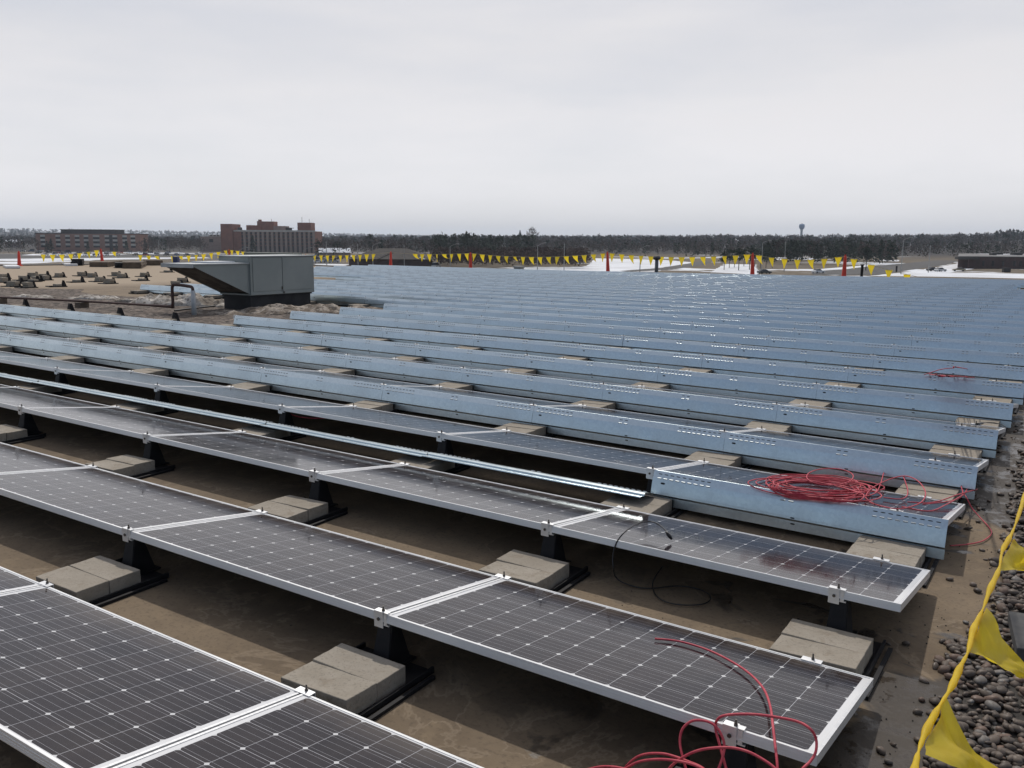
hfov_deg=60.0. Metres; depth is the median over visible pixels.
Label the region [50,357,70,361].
concrete block
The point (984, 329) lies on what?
wind deflector
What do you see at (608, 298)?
wind deflector
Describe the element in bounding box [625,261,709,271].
road
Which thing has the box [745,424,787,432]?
concrete block
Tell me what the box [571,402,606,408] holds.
concrete block
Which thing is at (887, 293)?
wind deflector
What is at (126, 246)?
conifer
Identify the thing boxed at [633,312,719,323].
wind deflector
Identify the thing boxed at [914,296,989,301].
wind deflector
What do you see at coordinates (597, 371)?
wind deflector
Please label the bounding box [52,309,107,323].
wind deflector
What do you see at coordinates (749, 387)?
wind deflector
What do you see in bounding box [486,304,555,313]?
wind deflector
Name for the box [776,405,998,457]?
wind deflector
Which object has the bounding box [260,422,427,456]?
wind deflector
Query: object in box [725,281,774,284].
wind deflector
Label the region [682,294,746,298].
wind deflector
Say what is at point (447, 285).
wind deflector
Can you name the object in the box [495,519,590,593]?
panel mount
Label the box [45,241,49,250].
conifer
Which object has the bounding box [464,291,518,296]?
wind deflector
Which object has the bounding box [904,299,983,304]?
wind deflector
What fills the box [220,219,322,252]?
brick tower building
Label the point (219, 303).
snow pile
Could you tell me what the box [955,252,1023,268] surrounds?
brick warehouse
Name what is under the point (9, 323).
wind deflector
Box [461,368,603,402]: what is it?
wind deflector
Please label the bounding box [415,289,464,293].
wind deflector
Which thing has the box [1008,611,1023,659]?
paving slab
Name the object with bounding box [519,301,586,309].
wind deflector
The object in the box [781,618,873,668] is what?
concrete block
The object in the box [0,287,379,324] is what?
gravel bed
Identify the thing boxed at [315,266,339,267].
wind deflector
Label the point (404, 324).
wind deflector
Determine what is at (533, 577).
concrete block
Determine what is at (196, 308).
black wire
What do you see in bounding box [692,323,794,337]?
wind deflector
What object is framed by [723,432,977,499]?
wind deflector
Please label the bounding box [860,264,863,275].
roof post
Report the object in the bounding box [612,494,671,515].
concrete block
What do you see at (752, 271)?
warning post
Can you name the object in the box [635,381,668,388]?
concrete block
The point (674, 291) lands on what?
wind deflector
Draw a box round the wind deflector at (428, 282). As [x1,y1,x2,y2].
[410,281,450,284]
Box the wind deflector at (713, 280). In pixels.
[692,279,737,281]
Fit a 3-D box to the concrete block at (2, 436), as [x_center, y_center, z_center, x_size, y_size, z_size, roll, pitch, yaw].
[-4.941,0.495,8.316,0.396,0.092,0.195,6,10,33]
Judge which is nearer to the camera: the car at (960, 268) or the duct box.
the duct box
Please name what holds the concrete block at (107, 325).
on the panel mount
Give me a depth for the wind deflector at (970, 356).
13.38 m
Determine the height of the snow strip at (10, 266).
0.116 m
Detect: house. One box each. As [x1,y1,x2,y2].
[318,248,350,257]
[345,248,434,265]
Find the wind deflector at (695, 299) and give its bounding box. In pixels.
[662,296,728,301]
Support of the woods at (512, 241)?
on the terrain at (805, 267)
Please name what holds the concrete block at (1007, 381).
on the panel mount
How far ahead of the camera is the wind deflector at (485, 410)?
9.35 m
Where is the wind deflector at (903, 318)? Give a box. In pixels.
[853,313,950,323]
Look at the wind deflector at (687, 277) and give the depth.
39.09 m
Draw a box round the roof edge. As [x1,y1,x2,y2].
[0,262,336,266]
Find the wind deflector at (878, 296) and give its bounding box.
[843,294,913,298]
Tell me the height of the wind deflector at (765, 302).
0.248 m
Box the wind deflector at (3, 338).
[0,333,8,345]
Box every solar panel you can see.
[0,330,67,338]
[0,351,41,357]
[0,356,124,370]
[0,387,111,410]
[0,442,88,472]
[0,467,258,536]
[0,566,41,592]
[0,585,300,767]
[5,316,75,323]
[20,335,137,347]
[22,407,237,438]
[49,321,139,330]
[58,369,226,387]
[94,345,214,357]
[112,694,483,767]
[113,328,212,338]
[130,512,499,621]
[148,432,401,477]
[158,386,347,409]
[176,356,314,370]
[184,336,293,347]
[263,345,383,357]
[273,369,436,386]
[283,406,503,436]
[316,464,620,529]
[361,356,500,370]
[386,578,873,765]
[398,386,580,405]
[443,431,700,474]
[475,369,633,385]
[544,405,757,431]
[551,509,929,611]
[614,385,800,404]
[660,462,964,524]
[732,429,988,470]
[786,405,1005,434]
[842,386,1018,407]
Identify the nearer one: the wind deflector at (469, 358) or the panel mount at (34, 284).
the wind deflector at (469, 358)
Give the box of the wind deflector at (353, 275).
[342,273,373,278]
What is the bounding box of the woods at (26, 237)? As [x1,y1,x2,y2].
[0,234,327,247]
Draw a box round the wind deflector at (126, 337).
[94,327,167,346]
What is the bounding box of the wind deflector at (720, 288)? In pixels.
[680,286,733,289]
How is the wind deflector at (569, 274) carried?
attached to the roof
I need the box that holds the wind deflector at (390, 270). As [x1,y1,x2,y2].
[375,270,402,271]
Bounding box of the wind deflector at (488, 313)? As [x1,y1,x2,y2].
[448,307,521,318]
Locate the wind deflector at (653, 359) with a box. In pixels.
[578,345,702,369]
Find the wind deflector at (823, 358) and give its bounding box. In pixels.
[738,345,873,368]
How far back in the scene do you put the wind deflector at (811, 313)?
20.36 m
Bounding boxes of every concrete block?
[0,345,11,351]
[0,424,27,440]
[0,432,5,441]
[7,281,19,283]
[18,385,45,392]
[19,329,37,333]
[22,282,32,284]
[28,383,61,392]
[36,566,108,601]
[40,317,55,320]
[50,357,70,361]
[58,355,83,362]
[70,555,140,593]
[78,337,99,341]
[85,460,134,475]
[96,323,111,326]
[106,455,154,474]
[111,403,147,412]
[128,402,163,413]
[130,290,142,293]
[132,369,155,374]
[141,368,168,375]
[143,347,161,350]
[147,345,171,351]
[153,330,173,333]
[204,295,217,297]
[220,324,238,326]
[225,337,245,341]
[225,357,245,360]
[226,384,256,390]
[231,356,255,362]
[234,426,275,438]
[238,382,269,391]
[248,501,307,522]
[249,424,289,438]
[269,495,327,520]
[281,661,376,713]
[291,330,309,333]
[305,346,328,350]
[313,643,404,701]
[316,369,344,373]
[325,368,354,374]
[346,403,380,410]
[355,400,392,411]
[366,338,389,341]
[390,457,440,471]
[394,357,415,360]
[398,356,423,361]
[405,454,454,471]
[430,384,462,389]
[439,382,471,390]
[458,346,481,350]
[479,561,553,589]
[493,426,535,434]
[496,549,568,586]
[501,369,528,373]
[502,422,545,435]
[508,368,535,373]
[560,356,587,360]
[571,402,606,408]
[578,400,615,409]
[600,497,660,515]
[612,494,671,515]
[633,384,662,388]
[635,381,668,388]
[679,369,707,372]
[682,367,711,372]
[684,455,734,466]
[691,451,740,467]
[722,356,748,358]
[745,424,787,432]
[747,421,791,432]
[769,634,864,674]
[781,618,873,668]
[789,401,826,406]
[793,399,830,407]
[824,383,857,387]
[827,381,860,387]
[846,544,919,567]
[854,368,884,370]
[854,535,925,567]
[895,488,954,501]
[900,482,958,502]
[929,449,979,457]
[932,444,981,458]
[955,420,998,426]
[956,417,999,426]
[973,398,1010,402]
[974,395,1012,402]
[989,379,1022,382]
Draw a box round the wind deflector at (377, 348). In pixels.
[321,335,416,357]
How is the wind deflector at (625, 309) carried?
attached to the roof
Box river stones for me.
[876,408,1023,767]
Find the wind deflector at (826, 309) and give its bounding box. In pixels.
[784,305,867,313]
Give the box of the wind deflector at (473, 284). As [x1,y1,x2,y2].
[450,282,493,285]
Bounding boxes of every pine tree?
[366,234,374,248]
[495,235,505,248]
[718,250,729,267]
[727,249,732,267]
[732,246,747,269]
[744,245,756,269]
[752,248,760,266]
[754,251,765,268]
[763,248,772,263]
[767,249,777,267]
[861,246,873,270]
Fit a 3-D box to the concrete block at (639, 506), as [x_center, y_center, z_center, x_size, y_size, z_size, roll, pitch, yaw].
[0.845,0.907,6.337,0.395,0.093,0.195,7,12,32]
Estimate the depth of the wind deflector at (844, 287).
31.23 m
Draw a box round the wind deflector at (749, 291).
[718,289,778,293]
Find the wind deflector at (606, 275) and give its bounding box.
[585,275,622,276]
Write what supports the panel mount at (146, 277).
on the roof
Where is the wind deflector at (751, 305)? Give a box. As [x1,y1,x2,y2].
[708,302,784,308]
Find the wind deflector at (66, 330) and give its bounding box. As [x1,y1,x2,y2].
[32,320,95,337]
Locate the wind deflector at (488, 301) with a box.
[457,298,519,305]
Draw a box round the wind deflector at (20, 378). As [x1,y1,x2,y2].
[0,373,43,382]
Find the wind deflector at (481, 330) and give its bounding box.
[435,322,523,338]
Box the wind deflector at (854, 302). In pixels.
[817,299,892,305]
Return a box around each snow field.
[0,257,206,260]
[28,254,124,255]
[315,264,348,265]
[575,258,690,271]
[712,264,758,273]
[821,264,881,270]
[873,263,973,275]
[927,273,1023,278]
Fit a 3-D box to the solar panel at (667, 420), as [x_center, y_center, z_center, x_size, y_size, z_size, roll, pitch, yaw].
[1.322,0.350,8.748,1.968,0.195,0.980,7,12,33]
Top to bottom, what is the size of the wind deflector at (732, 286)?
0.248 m
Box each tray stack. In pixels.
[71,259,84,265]
[114,262,122,267]
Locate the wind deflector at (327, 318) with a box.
[290,311,359,324]
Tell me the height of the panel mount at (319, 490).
0.310 m
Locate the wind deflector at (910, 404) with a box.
[816,384,1013,427]
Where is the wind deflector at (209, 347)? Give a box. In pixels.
[165,335,249,356]
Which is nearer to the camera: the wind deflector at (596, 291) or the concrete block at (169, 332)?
the concrete block at (169, 332)
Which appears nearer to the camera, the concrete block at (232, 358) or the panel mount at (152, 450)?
the panel mount at (152, 450)
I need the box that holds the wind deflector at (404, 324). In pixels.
[358,316,436,331]
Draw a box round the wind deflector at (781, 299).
[747,296,816,301]
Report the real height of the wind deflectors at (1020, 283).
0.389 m
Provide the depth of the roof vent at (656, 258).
44.78 m
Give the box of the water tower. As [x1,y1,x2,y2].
[799,224,804,236]
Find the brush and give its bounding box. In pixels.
[430,245,591,266]
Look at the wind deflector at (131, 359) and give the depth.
12.58 m
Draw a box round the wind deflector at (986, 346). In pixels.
[911,337,1023,353]
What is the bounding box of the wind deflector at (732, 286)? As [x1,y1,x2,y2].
[696,284,748,287]
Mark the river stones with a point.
(991, 698)
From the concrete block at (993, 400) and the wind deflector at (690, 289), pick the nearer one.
the concrete block at (993, 400)
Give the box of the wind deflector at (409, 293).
[384,290,434,295]
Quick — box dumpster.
[1002,268,1010,271]
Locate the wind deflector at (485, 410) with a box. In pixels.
[381,385,533,425]
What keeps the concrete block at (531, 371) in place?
on the panel mount
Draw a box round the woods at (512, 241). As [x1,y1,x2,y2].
[429,231,537,250]
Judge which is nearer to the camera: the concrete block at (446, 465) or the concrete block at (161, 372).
the concrete block at (446, 465)
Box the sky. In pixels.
[0,0,1023,237]
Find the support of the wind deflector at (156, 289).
attached to the roof
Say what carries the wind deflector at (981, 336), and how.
attached to the roof
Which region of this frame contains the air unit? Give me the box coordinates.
[161,254,314,309]
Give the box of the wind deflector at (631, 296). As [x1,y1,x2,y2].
[601,293,661,298]
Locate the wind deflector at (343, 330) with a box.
[303,321,383,338]
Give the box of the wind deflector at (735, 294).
[701,291,763,296]
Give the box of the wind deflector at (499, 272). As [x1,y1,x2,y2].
[483,272,514,273]
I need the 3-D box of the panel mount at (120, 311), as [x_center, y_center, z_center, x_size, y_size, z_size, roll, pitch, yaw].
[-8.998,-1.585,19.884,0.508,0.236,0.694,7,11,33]
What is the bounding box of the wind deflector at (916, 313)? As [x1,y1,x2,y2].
[868,309,960,317]
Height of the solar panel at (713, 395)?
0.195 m
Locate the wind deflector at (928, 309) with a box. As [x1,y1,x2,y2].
[881,305,968,312]
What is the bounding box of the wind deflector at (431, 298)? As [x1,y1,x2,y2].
[401,295,457,301]
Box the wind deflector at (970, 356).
[894,345,1023,366]
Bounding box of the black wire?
[174,305,215,310]
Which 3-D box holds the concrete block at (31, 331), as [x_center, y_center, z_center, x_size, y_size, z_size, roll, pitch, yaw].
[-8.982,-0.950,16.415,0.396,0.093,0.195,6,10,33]
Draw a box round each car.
[431,262,440,266]
[757,269,771,273]
[811,269,824,272]
[934,267,946,271]
[952,267,965,270]
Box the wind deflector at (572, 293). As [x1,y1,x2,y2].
[544,291,600,296]
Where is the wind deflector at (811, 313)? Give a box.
[765,309,852,317]
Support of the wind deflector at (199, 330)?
attached to the panel mount
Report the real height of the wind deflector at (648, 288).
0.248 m
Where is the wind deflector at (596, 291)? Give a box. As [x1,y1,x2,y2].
[568,289,623,293]
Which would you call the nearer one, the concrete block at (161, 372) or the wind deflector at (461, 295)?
the concrete block at (161, 372)
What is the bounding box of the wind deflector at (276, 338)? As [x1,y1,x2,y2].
[240,327,322,347]
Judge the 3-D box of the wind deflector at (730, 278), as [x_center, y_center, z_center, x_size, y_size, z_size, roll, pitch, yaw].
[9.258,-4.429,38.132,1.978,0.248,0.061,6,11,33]
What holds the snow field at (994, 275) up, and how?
on the terrain at (805, 267)
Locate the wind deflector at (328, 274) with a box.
[314,272,341,277]
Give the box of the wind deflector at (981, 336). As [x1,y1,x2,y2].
[926,329,1023,343]
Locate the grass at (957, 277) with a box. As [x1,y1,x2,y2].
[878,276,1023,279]
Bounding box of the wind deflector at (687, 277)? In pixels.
[663,277,704,278]
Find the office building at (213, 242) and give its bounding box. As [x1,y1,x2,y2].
[200,235,221,251]
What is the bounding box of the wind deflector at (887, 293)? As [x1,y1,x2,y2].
[855,291,922,295]
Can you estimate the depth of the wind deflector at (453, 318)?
18.67 m
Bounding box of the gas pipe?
[0,283,196,314]
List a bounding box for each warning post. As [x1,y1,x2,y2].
[17,251,22,265]
[100,248,103,260]
[389,252,391,264]
[469,252,471,267]
[606,252,609,270]
[750,253,754,273]
[841,255,846,275]
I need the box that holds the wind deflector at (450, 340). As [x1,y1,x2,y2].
[382,328,474,347]
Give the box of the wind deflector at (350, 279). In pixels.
[335,278,371,280]
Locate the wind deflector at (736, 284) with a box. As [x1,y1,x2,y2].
[711,283,761,285]
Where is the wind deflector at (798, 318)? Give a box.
[744,313,836,323]
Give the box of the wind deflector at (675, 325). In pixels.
[601,317,692,330]
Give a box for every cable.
[291,414,326,418]
[590,638,817,767]
[612,521,710,605]
[747,468,991,545]
[924,366,974,377]
[975,422,1005,426]
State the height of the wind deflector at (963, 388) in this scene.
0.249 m
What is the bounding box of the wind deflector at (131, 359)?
[77,344,163,368]
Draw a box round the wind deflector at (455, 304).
[422,300,485,309]
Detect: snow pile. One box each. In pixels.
[12,294,56,298]
[69,294,117,299]
[114,293,215,306]
[182,309,250,314]
[213,299,223,306]
[242,303,302,314]
[288,303,382,313]
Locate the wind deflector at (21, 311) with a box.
[3,305,53,318]
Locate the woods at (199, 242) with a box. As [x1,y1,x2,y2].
[0,236,207,253]
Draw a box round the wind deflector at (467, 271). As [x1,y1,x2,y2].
[452,271,482,272]
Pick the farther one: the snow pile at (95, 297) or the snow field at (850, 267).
the snow field at (850, 267)
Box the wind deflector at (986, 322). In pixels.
[950,318,1023,327]
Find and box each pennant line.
[23,249,922,277]
[910,492,1023,767]
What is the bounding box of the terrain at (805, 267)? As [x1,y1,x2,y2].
[0,231,1023,276]
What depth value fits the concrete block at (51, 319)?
18.65 m
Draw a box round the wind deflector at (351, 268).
[340,267,365,268]
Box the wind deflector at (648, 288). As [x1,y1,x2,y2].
[611,286,662,289]
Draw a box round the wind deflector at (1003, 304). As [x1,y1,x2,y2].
[984,302,1023,306]
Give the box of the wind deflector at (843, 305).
[801,302,881,308]
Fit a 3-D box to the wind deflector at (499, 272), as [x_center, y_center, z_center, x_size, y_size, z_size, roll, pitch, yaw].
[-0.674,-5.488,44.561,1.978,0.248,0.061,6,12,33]
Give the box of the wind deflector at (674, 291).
[644,289,701,293]
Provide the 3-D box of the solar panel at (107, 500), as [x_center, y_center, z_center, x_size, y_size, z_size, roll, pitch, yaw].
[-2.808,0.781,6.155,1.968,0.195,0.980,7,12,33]
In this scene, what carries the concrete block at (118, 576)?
on the panel mount at (136, 554)
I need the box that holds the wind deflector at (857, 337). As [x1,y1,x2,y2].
[794,329,911,345]
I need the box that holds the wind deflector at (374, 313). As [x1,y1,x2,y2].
[339,307,406,318]
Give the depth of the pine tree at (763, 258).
354.17 m
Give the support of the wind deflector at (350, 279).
attached to the roof
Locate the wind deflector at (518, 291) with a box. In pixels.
[492,289,544,293]
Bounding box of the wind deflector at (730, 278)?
[706,278,749,279]
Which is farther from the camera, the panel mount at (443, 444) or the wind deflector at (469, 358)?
the wind deflector at (469, 358)
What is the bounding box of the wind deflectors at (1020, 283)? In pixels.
[334,265,1023,288]
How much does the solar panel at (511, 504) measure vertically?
0.194 m
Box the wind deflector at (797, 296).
[763,294,830,298]
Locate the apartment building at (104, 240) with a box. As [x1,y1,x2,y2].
[34,229,148,251]
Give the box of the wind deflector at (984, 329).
[939,323,1023,334]
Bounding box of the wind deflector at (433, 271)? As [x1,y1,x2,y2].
[422,270,451,272]
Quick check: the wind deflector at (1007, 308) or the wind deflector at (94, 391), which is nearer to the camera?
the wind deflector at (94, 391)
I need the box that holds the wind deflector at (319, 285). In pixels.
[314,284,326,286]
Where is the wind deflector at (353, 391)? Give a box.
[260,368,383,402]
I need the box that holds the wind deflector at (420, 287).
[398,285,443,289]
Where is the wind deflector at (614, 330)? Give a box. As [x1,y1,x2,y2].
[564,322,660,338]
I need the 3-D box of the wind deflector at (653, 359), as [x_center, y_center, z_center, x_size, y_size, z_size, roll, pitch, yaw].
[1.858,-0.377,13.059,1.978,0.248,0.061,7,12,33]
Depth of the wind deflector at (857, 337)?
15.61 m
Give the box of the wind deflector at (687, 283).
[663,281,710,284]
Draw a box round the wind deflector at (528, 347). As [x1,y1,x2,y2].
[473,336,579,357]
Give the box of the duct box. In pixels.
[244,252,301,254]
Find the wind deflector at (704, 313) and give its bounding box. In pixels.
[661,308,743,318]
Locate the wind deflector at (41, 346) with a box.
[7,334,79,356]
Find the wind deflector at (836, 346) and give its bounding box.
[768,336,894,356]
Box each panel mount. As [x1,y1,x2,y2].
[0,280,22,286]
[2,404,45,444]
[13,367,76,394]
[14,281,37,287]
[23,299,29,306]
[24,276,42,281]
[38,524,168,606]
[45,280,67,286]
[47,342,94,364]
[48,303,74,310]
[66,276,85,282]
[87,431,175,478]
[112,382,178,415]
[117,307,124,315]
[128,353,179,377]
[131,275,149,280]
[172,312,179,320]
[227,367,280,393]
[238,403,305,440]
[255,468,347,525]
[294,606,435,720]
[349,382,404,412]
[399,430,469,473]
[437,366,482,391]
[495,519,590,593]
[501,402,558,437]
[579,382,625,410]
[616,465,686,518]
[673,719,756,767]
[698,428,753,468]
[756,402,802,434]
[774,583,892,699]
[873,506,939,587]
[917,457,970,518]
[949,423,991,472]
[971,398,1007,438]
[987,379,1019,413]
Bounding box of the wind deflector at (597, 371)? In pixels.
[526,355,658,384]
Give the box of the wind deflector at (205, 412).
[133,399,272,424]
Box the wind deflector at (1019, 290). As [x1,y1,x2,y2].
[1010,289,1023,291]
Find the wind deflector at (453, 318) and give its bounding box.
[406,311,481,324]
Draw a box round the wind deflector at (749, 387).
[657,368,817,402]
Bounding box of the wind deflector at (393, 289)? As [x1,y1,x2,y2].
[369,286,414,291]
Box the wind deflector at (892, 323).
[836,318,939,329]
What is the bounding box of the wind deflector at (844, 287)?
[817,286,875,291]
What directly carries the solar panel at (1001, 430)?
on the panel mount at (776, 414)
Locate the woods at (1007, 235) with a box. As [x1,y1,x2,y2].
[322,228,1023,251]
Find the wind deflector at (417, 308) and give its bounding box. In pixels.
[383,303,448,313]
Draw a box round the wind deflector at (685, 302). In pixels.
[639,298,708,305]
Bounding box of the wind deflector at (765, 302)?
[729,299,801,305]
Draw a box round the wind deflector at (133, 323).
[107,315,170,330]
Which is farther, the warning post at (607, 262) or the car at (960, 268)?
the car at (960, 268)
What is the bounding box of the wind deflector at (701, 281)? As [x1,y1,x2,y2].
[678,280,724,282]
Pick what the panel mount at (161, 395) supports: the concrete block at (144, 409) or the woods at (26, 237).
the concrete block at (144, 409)
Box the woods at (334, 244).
[311,237,439,254]
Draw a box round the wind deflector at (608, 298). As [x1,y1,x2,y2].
[576,296,639,301]
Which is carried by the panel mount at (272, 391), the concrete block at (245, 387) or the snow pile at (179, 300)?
the concrete block at (245, 387)
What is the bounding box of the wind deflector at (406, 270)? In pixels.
[393,269,421,270]
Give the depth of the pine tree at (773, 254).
364.67 m
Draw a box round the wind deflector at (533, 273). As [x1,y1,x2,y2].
[515,273,548,274]
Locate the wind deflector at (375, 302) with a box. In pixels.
[364,297,422,307]
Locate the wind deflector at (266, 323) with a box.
[233,315,304,330]
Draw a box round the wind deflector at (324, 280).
[314,279,344,282]
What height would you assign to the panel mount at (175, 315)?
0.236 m
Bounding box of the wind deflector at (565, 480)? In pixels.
[422,452,652,497]
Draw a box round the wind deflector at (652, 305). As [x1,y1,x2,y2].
[614,301,686,308]
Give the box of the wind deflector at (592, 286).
[562,284,610,287]
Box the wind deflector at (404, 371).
[345,355,463,384]
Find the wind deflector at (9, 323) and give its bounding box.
[0,316,33,329]
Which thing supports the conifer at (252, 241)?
on the terrain at (805, 267)
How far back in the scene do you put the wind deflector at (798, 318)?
19.14 m
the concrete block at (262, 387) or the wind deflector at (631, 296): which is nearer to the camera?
the concrete block at (262, 387)
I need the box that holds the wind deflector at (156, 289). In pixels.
[140,284,178,292]
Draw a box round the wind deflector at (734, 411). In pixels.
[602,385,777,424]
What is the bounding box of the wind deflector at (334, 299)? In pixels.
[312,294,365,304]
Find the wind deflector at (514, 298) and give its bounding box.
[489,295,549,301]
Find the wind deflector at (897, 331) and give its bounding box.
[817,323,926,336]
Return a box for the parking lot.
[0,254,340,264]
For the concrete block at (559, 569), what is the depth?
5.24 m
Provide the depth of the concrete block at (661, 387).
11.02 m
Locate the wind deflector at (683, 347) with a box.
[622,336,738,356]
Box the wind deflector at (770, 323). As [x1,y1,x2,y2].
[719,317,816,329]
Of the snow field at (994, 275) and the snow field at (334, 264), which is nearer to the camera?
the snow field at (994, 275)
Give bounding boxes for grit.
[6,412,1015,767]
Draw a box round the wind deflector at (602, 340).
[522,328,623,346]
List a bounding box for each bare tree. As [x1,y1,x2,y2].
[145,235,159,247]
[169,235,188,250]
[526,227,539,240]
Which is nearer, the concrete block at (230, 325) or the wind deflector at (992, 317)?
the concrete block at (230, 325)
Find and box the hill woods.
[0,228,994,238]
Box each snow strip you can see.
[3,265,19,267]
[63,263,77,265]
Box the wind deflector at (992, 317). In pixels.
[960,313,1023,320]
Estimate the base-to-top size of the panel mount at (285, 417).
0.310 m
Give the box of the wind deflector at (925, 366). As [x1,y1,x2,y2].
[873,356,1023,383]
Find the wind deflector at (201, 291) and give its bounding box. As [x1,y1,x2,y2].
[178,287,218,295]
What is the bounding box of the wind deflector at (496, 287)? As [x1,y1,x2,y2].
[470,285,517,289]
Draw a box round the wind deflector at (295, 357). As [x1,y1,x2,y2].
[248,344,347,369]
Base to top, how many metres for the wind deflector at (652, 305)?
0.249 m
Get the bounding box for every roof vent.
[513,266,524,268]
[653,256,660,271]
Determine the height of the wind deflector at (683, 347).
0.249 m
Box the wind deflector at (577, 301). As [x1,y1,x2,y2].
[549,298,614,305]
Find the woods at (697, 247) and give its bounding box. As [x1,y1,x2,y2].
[535,238,1023,257]
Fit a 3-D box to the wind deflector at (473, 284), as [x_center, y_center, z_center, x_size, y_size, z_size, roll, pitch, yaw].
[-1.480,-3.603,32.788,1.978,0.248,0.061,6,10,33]
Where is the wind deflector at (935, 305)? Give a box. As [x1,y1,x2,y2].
[893,302,976,308]
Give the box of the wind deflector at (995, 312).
[969,309,1023,315]
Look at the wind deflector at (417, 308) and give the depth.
20.98 m
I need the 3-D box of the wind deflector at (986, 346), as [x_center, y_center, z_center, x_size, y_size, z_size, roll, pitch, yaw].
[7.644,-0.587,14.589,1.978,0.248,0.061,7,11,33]
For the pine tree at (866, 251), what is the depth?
336.02 m
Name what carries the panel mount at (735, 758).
on the roof
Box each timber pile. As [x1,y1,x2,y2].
[89,261,121,266]
[122,261,146,267]
[143,259,162,264]
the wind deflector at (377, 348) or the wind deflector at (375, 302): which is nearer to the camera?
the wind deflector at (377, 348)
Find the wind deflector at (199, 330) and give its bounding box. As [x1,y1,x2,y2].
[169,321,241,338]
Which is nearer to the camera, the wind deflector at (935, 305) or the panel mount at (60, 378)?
the panel mount at (60, 378)
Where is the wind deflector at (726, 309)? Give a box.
[686,305,765,313]
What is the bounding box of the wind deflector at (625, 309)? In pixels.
[586,304,661,313]
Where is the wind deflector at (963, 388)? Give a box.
[847,368,1023,404]
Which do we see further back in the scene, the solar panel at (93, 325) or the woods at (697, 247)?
the woods at (697, 247)
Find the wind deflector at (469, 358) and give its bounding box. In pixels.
[415,344,527,369]
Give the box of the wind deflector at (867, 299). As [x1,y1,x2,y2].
[831,296,903,301]
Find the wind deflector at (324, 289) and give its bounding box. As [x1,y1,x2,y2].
[314,287,336,290]
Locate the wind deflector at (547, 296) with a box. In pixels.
[518,293,576,298]
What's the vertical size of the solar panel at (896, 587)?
0.195 m
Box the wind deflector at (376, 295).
[350,292,401,298]
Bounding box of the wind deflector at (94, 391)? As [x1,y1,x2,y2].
[33,380,147,400]
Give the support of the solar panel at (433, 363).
on the panel mount
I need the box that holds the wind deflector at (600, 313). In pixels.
[555,308,633,318]
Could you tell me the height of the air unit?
1.400 m
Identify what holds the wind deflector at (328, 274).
attached to the roof
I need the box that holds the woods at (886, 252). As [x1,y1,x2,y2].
[763,237,901,263]
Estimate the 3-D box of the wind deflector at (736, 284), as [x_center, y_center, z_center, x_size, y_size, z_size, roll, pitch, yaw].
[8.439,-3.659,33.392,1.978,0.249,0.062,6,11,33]
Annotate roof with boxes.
[0,265,1023,767]
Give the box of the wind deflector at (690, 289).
[663,288,718,291]
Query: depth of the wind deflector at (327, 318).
18.52 m
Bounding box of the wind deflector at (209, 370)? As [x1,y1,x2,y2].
[161,355,262,383]
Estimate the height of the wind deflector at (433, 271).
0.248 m
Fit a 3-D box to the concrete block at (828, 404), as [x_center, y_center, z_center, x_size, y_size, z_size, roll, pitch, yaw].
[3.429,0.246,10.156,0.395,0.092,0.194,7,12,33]
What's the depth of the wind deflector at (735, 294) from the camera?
27.39 m
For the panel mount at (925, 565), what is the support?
on the roof
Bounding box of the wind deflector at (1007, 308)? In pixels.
[977,305,1023,310]
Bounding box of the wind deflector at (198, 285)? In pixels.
[180,283,209,287]
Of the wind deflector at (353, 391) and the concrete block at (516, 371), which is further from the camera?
the concrete block at (516, 371)
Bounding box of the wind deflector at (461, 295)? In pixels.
[434,293,489,298]
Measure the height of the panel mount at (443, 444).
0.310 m
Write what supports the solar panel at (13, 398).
on the panel mount at (161, 395)
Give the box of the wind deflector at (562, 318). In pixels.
[520,312,601,324]
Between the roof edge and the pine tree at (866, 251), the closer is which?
the roof edge
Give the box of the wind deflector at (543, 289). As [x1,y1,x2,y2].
[517,287,568,291]
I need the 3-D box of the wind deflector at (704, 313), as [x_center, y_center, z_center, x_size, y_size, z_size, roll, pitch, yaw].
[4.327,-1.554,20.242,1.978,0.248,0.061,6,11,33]
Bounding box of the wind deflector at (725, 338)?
[660,329,769,346]
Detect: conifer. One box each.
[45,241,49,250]
[48,239,54,251]
[124,241,128,250]
[249,235,255,250]
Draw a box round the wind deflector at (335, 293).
[312,290,349,295]
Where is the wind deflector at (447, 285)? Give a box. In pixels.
[425,284,469,287]
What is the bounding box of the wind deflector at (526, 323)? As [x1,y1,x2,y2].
[480,316,565,330]
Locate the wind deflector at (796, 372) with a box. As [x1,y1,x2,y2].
[701,355,848,384]
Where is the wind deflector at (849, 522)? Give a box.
[651,470,948,559]
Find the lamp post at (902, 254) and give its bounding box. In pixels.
[900,237,912,273]
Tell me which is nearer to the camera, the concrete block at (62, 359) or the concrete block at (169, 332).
the concrete block at (62, 359)
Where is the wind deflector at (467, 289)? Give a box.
[443,287,491,291]
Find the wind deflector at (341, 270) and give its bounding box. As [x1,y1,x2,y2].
[327,269,354,271]
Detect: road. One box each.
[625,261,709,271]
[812,260,956,274]
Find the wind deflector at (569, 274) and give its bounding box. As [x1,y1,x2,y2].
[549,274,584,275]
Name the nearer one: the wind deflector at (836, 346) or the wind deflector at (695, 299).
the wind deflector at (836, 346)
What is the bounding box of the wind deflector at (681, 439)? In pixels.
[532,405,725,454]
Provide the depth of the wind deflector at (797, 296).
26.33 m
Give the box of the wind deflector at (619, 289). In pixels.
[590,287,643,291]

